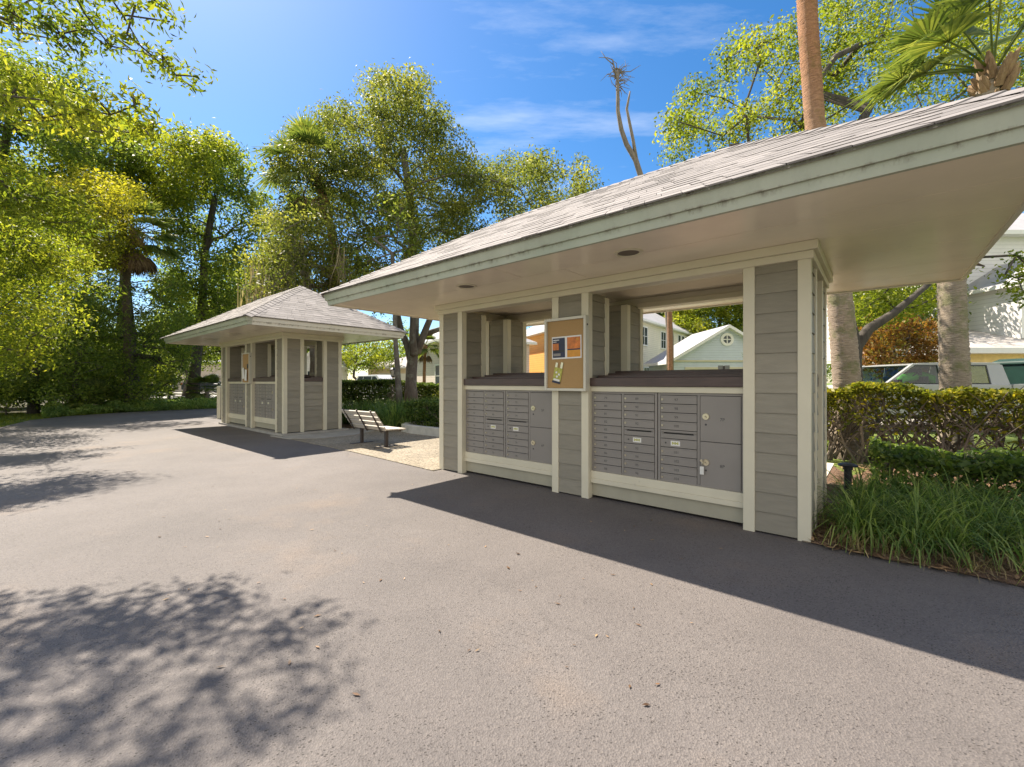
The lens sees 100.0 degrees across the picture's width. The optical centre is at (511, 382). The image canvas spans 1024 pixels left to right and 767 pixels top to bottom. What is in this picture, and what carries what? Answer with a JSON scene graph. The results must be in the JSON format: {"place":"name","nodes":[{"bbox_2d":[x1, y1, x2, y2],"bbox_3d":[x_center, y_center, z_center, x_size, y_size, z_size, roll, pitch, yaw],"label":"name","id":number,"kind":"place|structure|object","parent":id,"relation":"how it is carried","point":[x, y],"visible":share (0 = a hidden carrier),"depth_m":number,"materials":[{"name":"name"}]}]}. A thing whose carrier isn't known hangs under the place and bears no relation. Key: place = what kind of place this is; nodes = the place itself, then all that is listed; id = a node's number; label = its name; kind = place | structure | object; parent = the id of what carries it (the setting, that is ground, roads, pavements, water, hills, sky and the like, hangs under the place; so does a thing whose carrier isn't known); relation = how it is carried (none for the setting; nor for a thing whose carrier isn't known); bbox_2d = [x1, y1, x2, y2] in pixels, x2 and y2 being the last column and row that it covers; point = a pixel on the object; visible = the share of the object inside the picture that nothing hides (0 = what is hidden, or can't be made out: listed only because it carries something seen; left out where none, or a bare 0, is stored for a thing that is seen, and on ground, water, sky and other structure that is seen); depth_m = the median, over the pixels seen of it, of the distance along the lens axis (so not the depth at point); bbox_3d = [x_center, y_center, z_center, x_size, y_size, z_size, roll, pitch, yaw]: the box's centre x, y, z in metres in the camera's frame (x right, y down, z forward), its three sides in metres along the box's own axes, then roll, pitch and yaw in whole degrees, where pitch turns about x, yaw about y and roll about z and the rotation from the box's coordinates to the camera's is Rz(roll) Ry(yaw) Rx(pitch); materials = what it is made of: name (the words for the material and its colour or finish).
{"place":"outdoors","nodes":[
{"label":"outdoors","id":0,"kind":"place"},
{"bbox_2d":[0,393,216,415],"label":"forest floor","id":1,"kind":"structure","parent":0,"point":[23,410],"depth_m":21.34,"materials":[{"name":"brown soil"}]},
{"bbox_2d":[0,369,59,414],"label":"shrub","id":2,"kind":"object","parent":1,"relation":"on","point":[21,384],"visible":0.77,"depth_m":16.80,"materials":[{"name":"green plant"}]},
{"bbox_2d":[0,328,60,407],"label":"shrub","id":3,"kind":"object","parent":1,"relation":"on","point":[22,363],"visible":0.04,"depth_m":21.05,"materials":[{"name":"green plant"}]},
{"bbox_2d":[13,327,112,396],"bbox_3d":[-24.950,-0.877,23.087,5.948,4.433,5.069,0,0,0],"label":"shrub","id":4,"kind":"object","parent":1,"relation":"on","point":[65,359],"visible":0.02,"depth_m":22.23,"materials":[{"name":"green plant"}]},
{"bbox_2d":[0,233,140,413],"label":"broadleaf tree","id":5,"kind":"object","parent":1,"relation":"on","point":[70,350],"visible":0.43,"depth_m":17.03,"materials":[{"name":"green plant"}]},
{"bbox_2d":[40,350,114,403],"bbox_3d":[-19.224,-0.005,19.076,3.149,2.690,2.975,0,0,34],"label":"shrub","id":6,"kind":"object","parent":1,"relation":"on","point":[59,375],"visible":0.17,"depth_m":18.61,"materials":[{"name":"green plant"}]},
{"bbox_2d":[0,36,165,235],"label":"broadleaf tree","id":7,"kind":"object","parent":1,"relation":"on","point":[77,152],"visible":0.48,"depth_m":21.13,"materials":[{"name":"green plant"}]},
{"bbox_2d":[22,162,155,401],"bbox_3d":[-17.973,-4.571,18.680,4.665,11.939,10.062,0,0,-44],"label":"broadleaf tree","id":8,"kind":"object","parent":1,"relation":"on","point":[112,196],"visible":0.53,"depth_m":17.48,"materials":[{"name":"green plant"}]},
{"bbox_2d":[47,323,176,383],"bbox_3d":[-24.168,-1.335,25.945,6.695,5.351,5.899,0,0,0],"label":"shrub","id":9,"kind":"object","parent":1,"relation":"on","point":[140,352],"visible":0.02,"depth_m":25.86,"materials":[{"name":"green plant"}]},
{"bbox_2d":[49,268,204,409],"bbox_3d":[-18.384,-2.012,20.787,9.772,7.396,5.498,0,0,42],"label":"vine covered tree","id":10,"kind":"object","parent":1,"relation":"on","point":[140,388],"visible":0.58,"depth_m":19.56,"materials":[{"name":"green plant"}]},
{"bbox_2d":[18,114,251,398],"bbox_3d":[-22.702,-7.552,24.949,13.968,17.900,6.732,0,0,0],"label":"broadleaf tree","id":11,"kind":"object","parent":1,"relation":"on","point":[169,189],"visible":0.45,"depth_m":23.66,"materials":[{"name":"green plant"}]},
{"bbox_2d":[139,365,184,398],"bbox_3d":[-20.808,0.054,24.893,2.958,2.572,2.903,0,0,-37],"label":"shrub","id":12,"kind":"object","parent":1,"relation":"on","point":[160,376],"visible":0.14,"depth_m":24.93,"materials":[{"name":"green plant"}]},
{"bbox_2d":[144,383,183,399],"bbox_3d":[-18.979,0.683,23.084,2.376,1.397,2.393,0,0,-29],"label":"saw palmetto","id":13,"kind":"object","parent":1,"relation":"on","point":[169,393],"visible":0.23,"depth_m":23.22,"materials":[{"name":"green plant"}]},
{"bbox_2d":[171,345,220,395],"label":"broadleaf tree","id":14,"kind":"object","parent":1,"relation":"on","point":[186,380],"visible":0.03,"depth_m":39.59,"materials":[{"name":"green plant"}]},
{"bbox_2d":[182,372,220,398],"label":"young palm","id":15,"kind":"object","parent":1,"relation":"on","point":[210,378],"visible":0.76,"depth_m":24.66,"materials":[{"name":"green plant"}]},
{"bbox_2d":[142,253,262,372],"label":"broadleaf tree","id":16,"kind":"object","parent":1,"relation":"on","point":[207,356],"visible":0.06,"depth_m":33.20,"materials":[{"name":"green plant"}]},
{"bbox_2d":[138,138,286,398],"bbox_3d":[-19.851,-7.484,28.127,11.475,17.828,6.867,0,0,0],"label":"broadleaf tree","id":17,"kind":"object","parent":1,"relation":"on","point":[240,193],"visible":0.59,"depth_m":27.12,"materials":[{"name":"green plant"}]},
{"bbox_2d":[364,357,406,379],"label":"garage","id":18,"kind":"structure","parent":0,"point":[403,363],"depth_m":45.73,"materials":[{"name":"beige paint"}]},
{"bbox_2d":[378,373,405,379],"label":"garage door","id":19,"kind":"structure","parent":18,"relation":"in","point":[403,375],"depth_m":45.41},
{"bbox_2d":[0,408,1023,766],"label":"driveway asphalt","id":20,"kind":"structure","parent":0,"point":[786,652],"depth_m":2.28,"materials":[{"name":"grey asphalt"}]},
{"bbox_2d":[217,386,220,418],"bbox_3d":[-10.340,0.715,15.200,0.150,1.150,0.150,0,0,0],"label":"bollard","id":21,"kind":"object","parent":20,"relation":"on","point":[218,402],"visible":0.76,"depth_m":15.14,"materials":[{"name":"beige paint"}]},
{"bbox_2d":[219,422,348,435],"bbox_3d":[-6.694,1.262,12.309,4.770,0.060,1.690,0,0,40],"label":"kiosk pad","id":22,"kind":"object","parent":20,"relation":"on","point":[259,429],"visible":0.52,"depth_m":11.06,"materials":[{"name":"concrete"}]},
{"bbox_2d":[160,286,407,433],"bbox_3d":[-6.721,-0.644,12.293,7.130,3.788,4.050,0,0,40],"label":"mail kiosk","id":23,"kind":"object","parent":22,"relation":"on","point":[277,335],"visible":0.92,"depth_m":10.88,"materials":[{"name":"beige wood"}]},
{"bbox_2d":[229,384,237,413],"bbox_3d":[-8.082,0.485,12.868,0.744,0.879,0.472,0,0,40],"label":"mailbox unit","id":24,"kind":"object","parent":23,"relation":"on","point":[233,398],"visible":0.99,"depth_m":12.70,"materials":[{"name":"grey metal"}]},
{"bbox_2d":[238,384,244,414],"bbox_3d":[-7.496,0.485,12.366,0.784,0.879,0.482,0,0,40],"label":"mailbox unit","id":25,"kind":"object","parent":23,"relation":"on","point":[241,398],"visible":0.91,"depth_m":12.27,"materials":[{"name":"grey metal"}]},
{"bbox_2d":[242,352,251,383],"bbox_3d":[-7.237,-0.378,11.719,0.560,0.835,0.070,0,0,40],"label":"notice board","id":26,"kind":"object","parent":23,"relation":"attached to","point":[246,358],"visible":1,"depth_m":11.63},
{"bbox_2d":[255,384,265,417],"bbox_3d":[-6.532,0.485,11.558,0.744,0.879,0.472,0,0,40],"label":"mailbox unit","id":27,"kind":"object","parent":23,"relation":"on","point":[260,400],"visible":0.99,"depth_m":11.36,"materials":[{"name":"grey metal"}]},
{"bbox_2d":[266,384,274,418],"bbox_3d":[-5.945,0.485,11.056,0.784,0.879,0.482,0,0,40],"label":"mailbox unit","id":28,"kind":"object","parent":23,"relation":"on","point":[270,400],"visible":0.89,"depth_m":10.94,"materials":[{"name":"grey metal"}]},
{"bbox_2d":[139,446,722,704],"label":"fallen leaves","id":29,"kind":"object","parent":20,"relation":"on","point":[289,662],"visible":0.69,"depth_m":2.55,"materials":[{"name":"brown plant"}]},
{"bbox_2d":[0,383,1023,478],"bbox_3d":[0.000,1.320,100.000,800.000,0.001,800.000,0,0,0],"label":"ground","id":30,"kind":"structure","parent":0,"point":[1007,439],"depth_m":10.06,"materials":[{"name":"green plant"}]},
{"bbox_2d":[0,175,106,382],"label":"broadleaf tree","id":31,"kind":"object","parent":30,"relation":"on","point":[45,320],"visible":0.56,"depth_m":11.11,"materials":[{"name":"green plant"}]},
{"bbox_2d":[0,412,115,426],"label":"lawn grass","id":32,"kind":"structure","parent":30,"relation":"on","point":[8,419],"depth_m":15.70,"materials":[{"name":"green plant"}]},
{"bbox_2d":[62,377,133,412],"bbox_3d":[-17.793,0.527,18.544,2.341,1.626,2.370,0,0,43],"label":"saw palmetto","id":33,"kind":"object","parent":30,"relation":"on","point":[100,385],"visible":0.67,"depth_m":18.33,"materials":[{"name":"green plant"}]},
{"bbox_2d":[1,146,194,391],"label":"woodland","id":34,"kind":"object","parent":30,"relation":"on","point":[109,275],"depth_m":44.89,"materials":[{"name":"green plant"}]},
{"bbox_2d":[0,0,217,300],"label":"overhanging tree","id":35,"kind":"object","parent":30,"relation":"on","point":[17,204],"visible":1,"depth_m":4.99,"materials":[{"name":"green plant"}]},
{"bbox_2d":[40,396,216,417],"bbox_3d":[-16.688,1.035,19.718,5.926,0.636,7.192,0,0,-34],"label":"ground cover","id":36,"kind":"object","parent":30,"relation":"on","point":[179,403],"visible":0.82,"depth_m":18.81,"materials":[{"name":"green plant"}]},
{"bbox_2d":[90,198,187,402],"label":"cabbage palm","id":37,"kind":"object","parent":30,"relation":"on","point":[148,266],"visible":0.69,"depth_m":19.93,"materials":[{"name":"green plant"}]},
{"bbox_2d":[170,353,220,391],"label":"house","id":38,"kind":"structure","parent":30,"relation":"on","point":[206,372],"depth_m":58.00,"materials":[{"name":"beige paint"}]},
{"bbox_2d":[181,379,220,392],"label":"suv","id":39,"kind":"object","parent":30,"relation":"on","point":[201,384],"visible":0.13,"depth_m":52.24,"materials":[{"name":"paint"}]},
{"bbox_2d":[237,200,367,375],"bbox_3d":[-7.709,-2.767,15.761,4.052,8.328,6.818,0,0,-31],"label":"oak tree","id":40,"kind":"object","parent":30,"relation":"on","point":[281,279],"visible":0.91,"depth_m":14.45,"materials":[{"name":"green plant"}]},
{"bbox_2d":[248,108,370,287],"bbox_3d":[-7.939,-4.398,17.068,3.858,11.586,4.724,0,0,40],"label":"slim palm","id":41,"kind":"object","parent":30,"relation":"on","point":[314,135],"visible":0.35,"depth_m":16.33,"materials":[{"name":"green plant"}]},
{"bbox_2d":[270,428,373,438],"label":"concrete walk","id":42,"kind":"structure","parent":30,"relation":"on","point":[352,431],"depth_m":10.42,"materials":[{"name":"grey concrete"}]},
{"bbox_2d":[307,352,349,379],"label":"house","id":43,"kind":"structure","parent":30,"relation":"on","point":[344,373],"depth_m":43.63,"materials":[{"name":"beige paint"}]},
{"bbox_2d":[292,430,440,470],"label":"pebble slab","id":44,"kind":"structure","parent":30,"relation":"on","point":[417,450],"depth_m":8.53,"materials":[{"name":"gravel"}]},
{"bbox_2d":[341,408,405,447],"bbox_3d":[-2.844,0.908,8.770,1.240,0.739,0.747,0,0,40],"label":"park bench","id":45,"kind":"object","parent":44,"relation":"on","point":[373,423],"visible":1,"depth_m":8.56,"materials":[{"name":"beige wood"}]},
{"bbox_2d":[342,340,404,379],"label":"broadleaf tree","id":46,"kind":"object","parent":30,"relation":"on","point":[374,359],"visible":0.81,"depth_m":43.07,"materials":[{"name":"green plant"}]},
{"bbox_2d":[385,380,438,403],"bbox_3d":[-5.216,0.588,22.065,3.172,1.429,1.351,0,0,22],"label":"hedge","id":47,"kind":"object","parent":30,"relation":"on","point":[427,389],"visible":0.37,"depth_m":21.46,"materials":[{"name":"green plant"}]},
{"bbox_2d":[224,57,609,400],"bbox_3d":[-4.368,-7.175,18.963,17.723,17.174,9.549,0,0,0],"label":"oak tree","id":48,"kind":"object","parent":30,"relation":"on","point":[478,182],"visible":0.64,"depth_m":16.56,"materials":[{"name":"green plant"}]},
{"bbox_2d":[418,333,438,381],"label":"palm","id":49,"kind":"object","parent":30,"relation":"on","point":[423,357],"visible":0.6,"depth_m":26.80,"materials":[{"name":"green plant"}]},
{"bbox_2d":[417,332,536,390],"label":"house","id":50,"kind":"structure","parent":30,"relation":"on","point":[432,371],"depth_m":29.89,"materials":[{"name":"beige paint"}]},
{"bbox_2d":[435,364,438,383],"bbox_3d":[-4.877,-0.410,28.454,0.089,1.580,1.280,0,0,-30],"label":"window","id":51,"kind":"structure","parent":50,"relation":"in","point":[436,365],"depth_m":28.71,"materials":[{"name":"grey glass"}]},
{"bbox_2d":[526,325,543,372],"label":"house","id":52,"kind":"structure","parent":30,"relation":"on","point":[536,352],"depth_m":31.80,"materials":[{"name":"orange paint"}]},
{"bbox_2d":[307,317,831,382],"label":"woodland","id":53,"kind":"object","parent":30,"relation":"on","point":[408,329],"visible":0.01,"depth_m":63.99,"materials":[{"name":"green plant"}]},
{"bbox_2d":[342,422,843,489],"bbox_3d":[-1.295,1.286,14.527,20.748,0.001,9.726,0,0,44],"label":"planting bed","id":54,"kind":"object","parent":30,"relation":"on","point":[829,480],"visible":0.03,"depth_m":6.05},
{"bbox_2d":[342,378,408,407],"bbox_3d":[-6.394,0.566,17.856,5.053,1.476,1.326,0,0,22],"label":"hedge","id":55,"kind":"object","parent":54,"relation":"on","point":[382,387],"visible":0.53,"depth_m":17.22,"materials":[{"name":"green plant"}]},
{"bbox_2d":[329,180,433,405],"bbox_3d":[-4.636,-2.891,14.995,4.036,8.582,4.457,0,0,0],"label":"slender tree","id":56,"kind":"object","parent":54,"relation":"on","point":[398,388],"visible":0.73,"depth_m":14.88,"materials":[{"name":"green plant"}]},
{"bbox_2d":[342,395,437,427],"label":"strappy grass","id":57,"kind":"structure","parent":54,"relation":"on","point":[392,414],"depth_m":12.20,"materials":[{"name":"green plant"}]},
{"bbox_2d":[390,366,394,400],"bbox_3d":[-5.670,0.265,20.500,0.314,2.050,0.314,0,0,-23],"label":"lamp post","id":58,"kind":"object","parent":54,"relation":"on","point":[392,370],"visible":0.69,"depth_m":20.41,"materials":[{"name":"white metal"}]},
{"bbox_2d":[401,420,438,436],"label":"planter kerb","id":59,"kind":"structure","parent":54,"relation":"on","point":[411,428],"depth_m":10.51,"materials":[{"name":"concrete"}]},
{"bbox_2d":[403,398,438,426],"bbox_3d":[-0.214,0.826,10.001,6.678,0.966,1.238,0,0,40],"label":"hedge","id":60,"kind":"object","parent":54,"relation":"on","point":[424,403],"visible":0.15,"depth_m":11.23,"materials":[{"name":"green plant"}]},
{"bbox_2d":[599,51,673,369],"bbox_3d":[7.521,-9.408,26.003,4.566,21.332,0.536,0,0,0],"label":"dead snag","id":61,"kind":"object","parent":30,"relation":"on","point":[628,147],"visible":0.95,"depth_m":25.93,"materials":[{"name":"wood"}]},
{"bbox_2d":[643,313,692,370],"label":"house","id":62,"kind":"structure","parent":30,"relation":"on","point":[654,334],"depth_m":36.81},
{"bbox_2d":[643,326,647,345],"bbox_3d":[10.692,-3.710,34.628,0.089,1.580,1.380,0,0,38],"label":"window","id":63,"kind":"structure","parent":62,"relation":"in","point":[645,329],"depth_m":34.81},
{"bbox_2d":[660,331,665,349],"bbox_3d":[13.464,-3.710,38.173,0.089,1.580,1.380,0,0,38],"label":"window","id":64,"kind":"structure","parent":62,"relation":"in","point":[662,334],"depth_m":38.02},
{"bbox_2d":[667,311,672,369],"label":"slim palm","id":65,"kind":"object","parent":30,"relation":"on","point":[670,338],"visible":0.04,"depth_m":22.75,"materials":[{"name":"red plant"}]},
{"bbox_2d":[656,312,692,330],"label":"broadleaf tree","id":66,"kind":"object","parent":30,"relation":"on","point":[662,314],"depth_m":51.52,"materials":[{"name":"green plant"}]},
{"bbox_2d":[664,304,742,336],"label":"broadleaf tree","id":67,"kind":"object","parent":30,"relation":"on","point":[694,320],"visible":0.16,"depth_m":44.38,"materials":[{"name":"green plant"}]},
{"bbox_2d":[796,0,863,459],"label":"cabbage palm","id":68,"kind":"object","parent":30,"relation":"on","point":[844,356],"visible":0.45,"depth_m":7.38,"materials":[{"name":"brown plant"}]},
{"bbox_2d":[827,463,833,475],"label":"back walk","id":69,"kind":"structure","parent":30,"relation":"on","point":[830,466],"depth_m":6.50,"materials":[{"name":"concrete"}]},
{"bbox_2d":[318,87,1023,541],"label":"mail kiosk","id":70,"kind":"object","parent":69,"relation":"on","point":[780,237],"visible":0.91,"depth_m":3.72,"materials":[{"name":"beige wood"}]},
{"bbox_2d":[466,389,505,456],"bbox_3d":[-0.229,0.545,6.049,0.744,0.879,0.472,0,0,40],"label":"mailbox unit","id":71,"kind":"object","parent":70,"relation":"on","point":[485,421],"visible":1,"depth_m":5.85,"materials":[{"name":"grey metal"}]},
{"bbox_2d":[506,390,551,463],"bbox_3d":[0.357,0.545,5.546,0.784,0.879,0.482,0,0,40],"label":"mailbox unit","id":72,"kind":"object","parent":70,"relation":"on","point":[528,425],"visible":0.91,"depth_m":5.38,"materials":[{"name":"grey metal"}]},
{"bbox_2d":[544,315,588,390],"bbox_3d":[0.616,-0.318,4.899,0.560,0.835,0.070,0,0,40],"label":"notice board","id":73,"kind":"object","parent":70,"relation":"attached to","point":[575,375],"visible":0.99,"depth_m":4.87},
{"bbox_2d":[552,362,562,383],"bbox_3d":[0.526,-0.102,4.953,0.157,0.252,0.006,0,0,40],"label":"hang tag","id":74,"kind":"object","parent":73,"relation":"attached to","point":[557,374],"visible":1,"depth_m":4.96,"materials":[{"name":"paper"}]},
{"bbox_2d":[552,335,581,358],"bbox_3d":[0.616,-0.395,4.881,0.399,0.261,0.009,0,0,40],"label":"flyer","id":75,"kind":"object","parent":73,"relation":"attached to","point":[565,347],"visible":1,"depth_m":4.88,"materials":[{"name":"paper"}]},
{"bbox_2d":[592,391,658,479],"bbox_3d":[1.321,0.545,4.738,0.744,0.879,0.472,0,0,40],"label":"mailbox unit","id":76,"kind":"object","parent":70,"relation":"on","point":[624,433],"visible":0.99,"depth_m":4.54,"materials":[{"name":"grey metal"}]},
{"bbox_2d":[658,393,742,492],"bbox_3d":[1.908,0.545,4.236,0.784,0.879,0.482,0,0,40],"label":"mailbox unit","id":77,"kind":"object","parent":70,"relation":"on","point":[694,429],"visible":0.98,"depth_m":4.05,"materials":[{"name":"grey metal"}]},
{"bbox_2d":[700,459,703,474],"bbox_3d":[1.774,0.792,4.019,0.036,0.145,0.028,0,0,40],"label":"key tag","id":78,"kind":"object","parent":77,"relation":"hanging from","point":[701,469],"visible":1,"depth_m":4.01,"materials":[{"name":"white plastic"}]},
{"bbox_2d":[649,0,1023,441],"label":"oak tree","id":79,"kind":"object","parent":30,"relation":"on","point":[896,306],"visible":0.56,"depth_m":10.99,"materials":[{"name":"green plant"}]},
{"bbox_2d":[862,362,882,382],"bbox_3d":[14.916,0.190,17.470,1.550,2.200,0.120,0,0,0],"label":"fence","id":80,"kind":"object","parent":30,"relation":"on","point":[866,377],"visible":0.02,"depth_m":17.50,"materials":[{"name":"grey metal"}]},
{"bbox_2d":[872,361,910,382],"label":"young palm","id":81,"kind":"object","parent":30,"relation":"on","point":[882,376],"visible":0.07,"depth_m":16.03,"materials":[{"name":"green plant"}]},
{"bbox_2d":[857,311,937,416],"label":"red leaf tree","id":82,"kind":"object","parent":30,"relation":"on","point":[905,339],"visible":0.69,"depth_m":14.42,"materials":[{"name":"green plant"}]},
{"bbox_2d":[827,267,984,380],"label":"broadleaf tree","id":83,"kind":"object","parent":30,"relation":"on","point":[861,323],"visible":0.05,"depth_m":17.28,"materials":[{"name":"green plant"}]},
{"bbox_2d":[802,469,1023,586],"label":"mulch bed","id":84,"kind":"object","parent":30,"relation":"on","point":[1012,579],"visible":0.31,"depth_m":3.18,"materials":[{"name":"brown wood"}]},
{"bbox_2d":[827,464,1022,522],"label":"mulch chips","id":85,"kind":"object","parent":84,"relation":"on","point":[834,486],"visible":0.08,"depth_m":5.45,"materials":[{"name":"brown wood"}]},
{"bbox_2d":[838,462,857,494],"bbox_3d":[3.555,1.071,4.550,0.176,0.437,0.173,0,0,0],"label":"path light","id":86,"kind":"object","parent":85,"relation":"on","point":[847,467],"visible":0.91,"depth_m":4.52,"materials":[{"name":"black metal"}]},
{"bbox_2d":[842,424,1023,509],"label":"hedge","id":87,"kind":"object","parent":84,"relation":"on","point":[1007,464],"visible":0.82,"depth_m":4.46,"materials":[{"name":"green plant"}]},
{"bbox_2d":[811,448,1023,583],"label":"strappy grass","id":88,"kind":"structure","parent":30,"relation":"on","point":[937,512],"depth_m":3.43,"materials":[{"name":"green plant"}]},
{"bbox_2d":[827,213,1023,419],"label":"house","id":89,"kind":"structure","parent":30,"relation":"on","point":[995,331],"depth_m":16.25,"materials":[{"name":"white paint"}]},
{"bbox_2d":[827,380,1023,477],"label":"hedge","id":90,"kind":"object","parent":30,"relation":"on","point":[957,398],"visible":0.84,"depth_m":6.37,"materials":[{"name":"green plant"}]},
{"bbox_2d":[844,0,1023,451],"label":"cabbage palm","id":91,"kind":"object","parent":30,"relation":"on","point":[942,22],"visible":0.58,"depth_m":7.26,"materials":[{"name":"green plant"}]},
{"bbox_2d":[996,402,1023,441],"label":"shrub","id":92,"kind":"object","parent":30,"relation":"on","point":[1015,426],"visible":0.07,"depth_m":9.48,"materials":[{"name":"green plant"}]},
{"bbox_2d":[0,0,1023,382],"label":"sky","id":93,"kind":"structure","parent":0,"point":[517,71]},
{"bbox_2d":[61,395,1012,431],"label":"street","id":94,"kind":"structure","parent":0,"point":[828,423],"depth_m":13.81,"materials":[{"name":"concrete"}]},
{"bbox_2d":[354,375,402,395],"bbox_3d":[-10.930,0.340,36.029,5.140,1.899,1.968,0,0,33],"label":"suv","id":95,"kind":"object","parent":94,"relation":"on","point":[366,377],"visible":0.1,"depth_m":35.71,"materials":[{"name":"white paint"}]},
{"bbox_2d":[718,365,729,368],"bbox_3d":[6.653,0.383,13.490,0.370,1.815,0.040,0,0,0],"label":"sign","id":96,"kind":"object","parent":94,"relation":"on","point":[723,367],"visible":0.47,"depth_m":13.50,"materials":[{"name":"metal"}]},
{"bbox_2d":[827,362,1023,423],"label":"pickup truck","id":97,"kind":"object","parent":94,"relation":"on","point":[997,376],"visible":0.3,"depth_m":11.62,"materials":[{"name":"silver metal"}]},
{"bbox_2d":[897,372,935,382],"bbox_3d":[11.316,-0.101,12.062,1.096,0.422,0.295,0,0,0],"label":"fabric bag","id":98,"kind":"object","parent":97,"relation":"in","point":[911,377],"visible":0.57,"depth_m":11.95,"materials":[{"name":"fabric"}]},
{"bbox_2d":[992,358,1023,383],"bbox_3d":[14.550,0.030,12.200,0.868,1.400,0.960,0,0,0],"label":"car","id":99,"kind":"object","parent":94,"relation":"on","point":[1014,370],"visible":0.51,"depth_m":12.13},
{"bbox_2d":[643,324,742,369],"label":"garage","id":100,"kind":"structure","parent":0,"point":[714,348],"depth_m":28.00,"materials":[{"name":"beige paint"}]},
{"bbox_2d":[720,333,733,345],"bbox_3d":[14.000,-2.780,27.964,0.840,0.840,0.069,0,0,0],"label":"round window","id":101,"kind":"structure","parent":100,"relation":"in","point":[727,339],"depth_m":27.93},
{"bbox_2d":[827,438,1017,458],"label":"lawn grass","id":102,"kind":"structure","parent":0,"point":[923,443],"depth_m":8.26,"materials":[{"name":"green plant"}]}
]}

